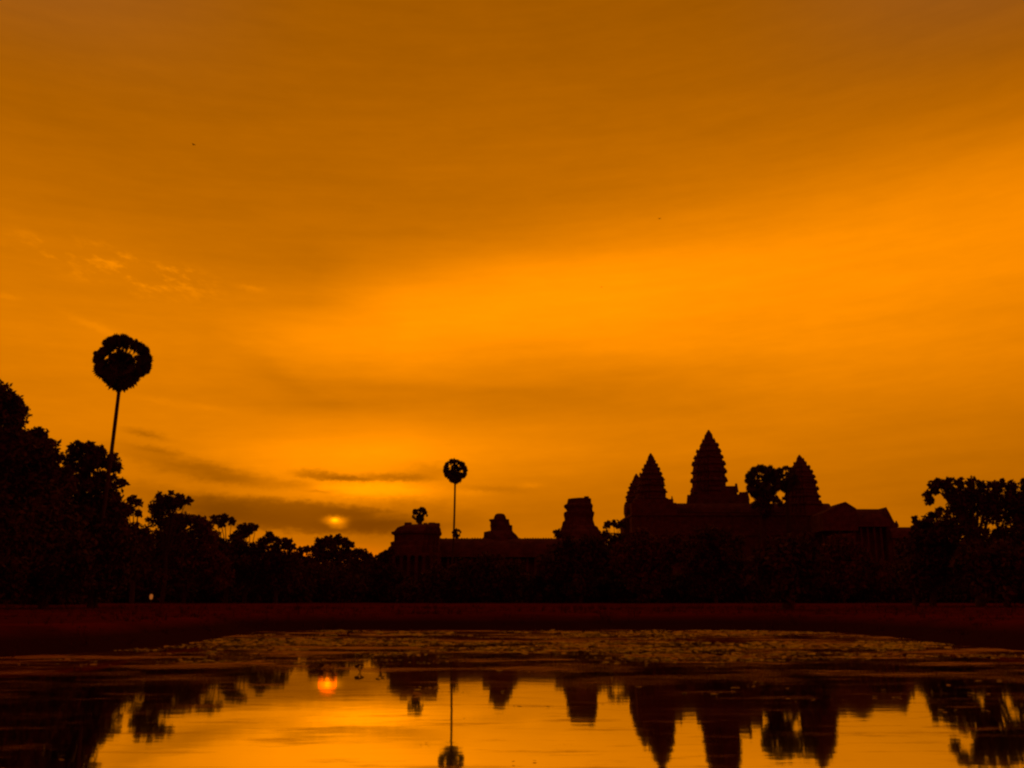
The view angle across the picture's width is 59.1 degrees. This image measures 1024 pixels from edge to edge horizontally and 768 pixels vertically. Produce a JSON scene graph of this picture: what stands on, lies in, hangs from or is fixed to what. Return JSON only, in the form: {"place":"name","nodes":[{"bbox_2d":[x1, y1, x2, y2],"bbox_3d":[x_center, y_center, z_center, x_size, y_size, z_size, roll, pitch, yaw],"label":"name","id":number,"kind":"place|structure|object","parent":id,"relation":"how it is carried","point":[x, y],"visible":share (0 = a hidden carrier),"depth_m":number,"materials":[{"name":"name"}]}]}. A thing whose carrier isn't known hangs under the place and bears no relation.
{"place":"outdoors","nodes":[
{"label":"outdoors","id":0,"kind":"place"},
{"bbox_2d":[0,630,1023,767],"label":"water","id":1,"kind":"structure","parent":0,"point":[338,710],"depth_m":19.43,"materials":[{"name":"brown liquid"}]},
{"bbox_2d":[308,663,323,669],"bbox_3d":[-6.393,9.241,29.513,0.552,0.199,0.544,6,-15,-24],"label":"water plant","id":2,"kind":"object","parent":1,"relation":"on","point":[319,666],"visible":1,"depth_m":29.48,"materials":[{"name":"brown plant"}]},
{"bbox_2d":[355,664,364,671],"bbox_3d":[-4.820,8.987,28.556,0.308,0.245,0.373,2,-14,-10],"label":"water plant","id":3,"kind":"object","parent":1,"relation":"on","point":[357,665],"visible":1,"depth_m":28.51,"materials":[{"name":"brown plant"}]},
{"bbox_2d":[377,659,385,668],"bbox_3d":[-4.250,9.153,29.449,0.356,0.335,0.239,-7,-15,26],"label":"water plant","id":4,"kind":"object","parent":1,"relation":"on","point":[381,664],"visible":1,"depth_m":29.44,"materials":[{"name":"brown plant"}]},
{"bbox_2d":[28,629,1023,761],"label":"floating leaves","id":5,"kind":"object","parent":1,"relation":"on","point":[219,641],"visible":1,"depth_m":45.04,"materials":[{"name":"plant"}]},
{"bbox_2d":[0,600,1023,656],"bbox_3d":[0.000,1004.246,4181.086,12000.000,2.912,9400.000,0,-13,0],"label":"ground","id":6,"kind":"structure","parent":0,"point":[37,636],"depth_m":69.46,"materials":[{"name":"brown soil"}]},
{"bbox_2d":[0,379,74,605],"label":"broadleaf tree","id":7,"kind":"object","parent":6,"relation":"on","point":[18,535],"visible":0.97,"depth_m":94.22,"materials":[{"name":"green plant"}]},
{"bbox_2d":[9,426,119,608],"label":"broadleaf tree","id":8,"kind":"object","parent":6,"relation":"on","point":[77,570],"visible":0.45,"depth_m":97.16,"materials":[{"name":"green plant"}]},
{"bbox_2d":[55,440,144,607],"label":"broadleaf tree","id":9,"kind":"object","parent":6,"relation":"on","point":[114,575],"visible":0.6,"depth_m":104.58,"materials":[{"name":"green plant"}]},
{"bbox_2d":[86,333,153,607],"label":"palm tree","id":10,"kind":"object","parent":6,"relation":"on","point":[119,370],"visible":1,"depth_m":106.58,"materials":[{"name":"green plant"}]},
{"bbox_2d":[118,494,158,603],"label":"broadleaf tree","id":11,"kind":"object","parent":6,"relation":"on","point":[148,568],"visible":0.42,"depth_m":162.43,"materials":[{"name":"black plant"}]},
{"bbox_2d":[122,578,199,602],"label":"shrub","id":12,"kind":"object","parent":6,"relation":"on","point":[173,593],"visible":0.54,"depth_m":204.35,"materials":[{"name":"black plant"}]},
{"bbox_2d":[144,490,193,603],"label":"feathery tree","id":13,"kind":"object","parent":6,"relation":"on","point":[161,508],"visible":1,"depth_m":170.09,"materials":[{"name":"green plant"}]},
{"bbox_2d":[135,511,235,602],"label":"broadleaf tree","id":14,"kind":"object","parent":6,"relation":"on","point":[198,554],"visible":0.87,"depth_m":173.51,"materials":[{"name":"black plant"}]},
{"bbox_2d":[209,513,245,602],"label":"flat crowned tree","id":15,"kind":"object","parent":6,"relation":"on","point":[232,549],"visible":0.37,"depth_m":187.48,"materials":[{"name":"black plant"}]},
{"bbox_2d":[230,522,259,602],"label":"broadleaf tree","id":16,"kind":"object","parent":6,"relation":"on","point":[244,530],"visible":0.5,"depth_m":191.77,"materials":[{"name":"black plant"}]},
{"bbox_2d":[237,531,302,602],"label":"broadleaf tree","id":17,"kind":"object","parent":6,"relation":"on","point":[274,567],"visible":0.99,"depth_m":185.65,"materials":[{"name":"black plant"}]},
{"bbox_2d":[295,545,315,566],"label":"broadleaf tree","id":18,"kind":"object","parent":6,"relation":"on","point":[305,560],"visible":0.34,"depth_m":314.16,"materials":[{"name":"black plant"}]},
{"bbox_2d":[306,533,355,572],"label":"broadleaf tree","id":19,"kind":"object","parent":6,"relation":"on","point":[335,553],"visible":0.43,"depth_m":332.40,"materials":[{"name":"black plant"}]},
{"bbox_2d":[347,547,374,571],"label":"broadleaf tree","id":20,"kind":"object","parent":6,"relation":"on","point":[361,557],"visible":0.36,"depth_m":312.61,"materials":[{"name":"black plant"}]},
{"bbox_2d":[370,547,405,602],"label":"broadleaf tree","id":21,"kind":"object","parent":6,"relation":"on","point":[381,560],"visible":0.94,"depth_m":216.85,"materials":[{"name":"black plant"}]},
{"bbox_2d":[383,522,441,581],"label":"ruined pavilion","id":22,"kind":"structure","parent":6,"relation":"on","point":[416,547],"depth_m":229.01,"materials":[{"name":"stone"}]},
{"bbox_2d":[412,507,427,523],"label":"palm tree","id":23,"kind":"object","parent":6,"relation":"on","point":[420,515],"visible":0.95,"depth_m":259.86,"materials":[{"name":"black plant"}]},
{"bbox_2d":[443,458,467,563],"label":"palm tree","id":24,"kind":"object","parent":6,"relation":"on","point":[454,475],"visible":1,"depth_m":215.15,"materials":[{"name":"black plant"}]},
{"bbox_2d":[452,528,461,537],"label":"palm tree","id":25,"kind":"object","parent":6,"relation":"on","point":[456,533],"visible":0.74,"depth_m":258.90,"materials":[{"name":"black plant"}]},
{"bbox_2d":[440,538,605,602],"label":"temple gallery","id":26,"kind":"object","parent":6,"relation":"on","point":[526,550],"visible":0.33,"depth_m":236.47,"materials":[{"name":"stone"}]},
{"bbox_2d":[483,513,518,562],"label":"domed gate tower","id":27,"kind":"structure","parent":26,"relation":"on","point":[500,527],"depth_m":240.76,"materials":[{"name":"stone"}]},
{"bbox_2d":[552,528,563,537],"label":"shrub","id":28,"kind":"object","parent":6,"relation":"on","point":[557,533],"visible":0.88,"depth_m":280.31,"materials":[{"name":"black plant"}]},
{"bbox_2d":[536,533,616,602],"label":"broadleaf tree","id":29,"kind":"object","parent":6,"relation":"on","point":[570,570],"visible":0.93,"depth_m":194.81,"materials":[{"name":"black plant"}]},
{"bbox_2d":[559,496,600,537],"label":"ruined tower","id":30,"kind":"structure","parent":6,"relation":"on","point":[578,522],"depth_m":283.95,"materials":[{"name":"stone"}]},
{"bbox_2d":[601,519,628,548],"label":"flat crowned tree","id":31,"kind":"object","parent":6,"relation":"on","point":[612,537],"visible":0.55,"depth_m":247.09,"materials":[{"name":"black plant"}]},
{"bbox_2d":[607,526,690,602],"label":"broadleaf tree","id":32,"kind":"object","parent":6,"relation":"on","point":[641,555],"visible":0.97,"depth_m":189.42,"materials":[{"name":"black plant"}]},
{"bbox_2d":[675,523,750,602],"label":"broadleaf tree","id":33,"kind":"object","parent":6,"relation":"on","point":[718,569],"visible":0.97,"depth_m":185.43,"materials":[{"name":"black plant"}]},
{"bbox_2d":[618,513,821,578],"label":"temple terrace","id":34,"kind":"structure","parent":6,"relation":"on","point":[667,524],"depth_m":307.24,"materials":[{"name":"stone"}]},
{"bbox_2d":[625,474,638,502],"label":"temple tower","id":35,"kind":"structure","parent":34,"relation":"on","point":[630,497],"depth_m":350.07,"materials":[{"name":"stone"}]},
{"bbox_2d":[687,430,749,502],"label":"temple tower","id":36,"kind":"structure","parent":34,"relation":"on","point":[708,480],"depth_m":330.85,"materials":[{"name":"stone"}]},
{"bbox_2d":[784,455,822,512],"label":"temple tower","id":37,"kind":"structure","parent":34,"relation":"on","point":[804,496],"depth_m":317.37,"materials":[{"name":"stone"}]},
{"bbox_2d":[620,503,829,532],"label":"temple gallery","id":38,"kind":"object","parent":6,"relation":"on","point":[713,507],"visible":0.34,"depth_m":321.60,"materials":[{"name":"stone"}]},
{"bbox_2d":[744,464,782,549],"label":"palm tree","id":39,"kind":"object","parent":6,"relation":"on","point":[770,483],"visible":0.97,"depth_m":299.20,"materials":[{"name":"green plant"}]},
{"bbox_2d":[751,493,786,548],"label":"shrub","id":40,"kind":"object","parent":6,"relation":"on","point":[765,505],"visible":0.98,"depth_m":296.18,"materials":[{"name":"black plant"}]},
{"bbox_2d":[738,531,834,609],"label":"broadleaf tree","id":41,"kind":"object","parent":6,"relation":"on","point":[778,568],"visible":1,"depth_m":97.27,"materials":[{"name":"black plant"}]},
{"bbox_2d":[776,465,799,545],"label":"palm tree","id":42,"kind":"object","parent":6,"relation":"on","point":[791,481],"visible":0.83,"depth_m":302.23,"materials":[{"name":"black plant"}]},
{"bbox_2d":[810,502,898,570],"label":"temple gallery","id":43,"kind":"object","parent":6,"relation":"on","point":[870,527],"visible":0.5,"depth_m":287.60,"materials":[{"name":"stone"}]},
{"bbox_2d":[815,531,894,602],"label":"broadleaf tree","id":44,"kind":"object","parent":6,"relation":"on","point":[850,563],"visible":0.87,"depth_m":203.07,"materials":[{"name":"black plant"}]},
{"bbox_2d":[889,521,911,563],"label":"temple gallery","id":45,"kind":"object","parent":6,"relation":"on","point":[900,532],"visible":0.17,"depth_m":285.57,"materials":[{"name":"stone"}]},
{"bbox_2d":[908,515,919,605],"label":"slender tree","id":46,"kind":"object","parent":6,"relation":"on","point":[915,600],"visible":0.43,"depth_m":124.44,"materials":[{"name":"black plant"}]},
{"bbox_2d":[894,506,968,605],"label":"broadleaf tree","id":47,"kind":"object","parent":6,"relation":"on","point":[927,560],"visible":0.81,"depth_m":121.07,"materials":[{"name":"black plant"}]},
{"bbox_2d":[921,475,1023,605],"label":"umbrella tree","id":48,"kind":"object","parent":6,"relation":"on","point":[994,504],"visible":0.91,"depth_m":117.00,"materials":[{"name":"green plant"}]},
{"bbox_2d":[955,526,990,549],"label":"broadleaf tree","id":49,"kind":"object","parent":6,"relation":"on","point":[964,541],"visible":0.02,"depth_m":239.67,"materials":[{"name":"plant"}]},
{"bbox_2d":[947,538,1023,606],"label":"broadleaf tree","id":50,"kind":"object","parent":6,"relation":"on","point":[1000,575],"visible":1,"depth_m":106.68,"materials":[{"name":"black plant"}]},
{"bbox_2d":[0,0,1023,555],"label":"sky","id":51,"kind":"structure","parent":0,"point":[394,241],"materials":[{"name":"orange"}]},
{"bbox_2d":[630,453,676,530],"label":"temple tower","id":52,"kind":"structure","parent":0,"point":[650,494],"depth_m":313.14,"materials":[{"name":"stone"}]}
]}

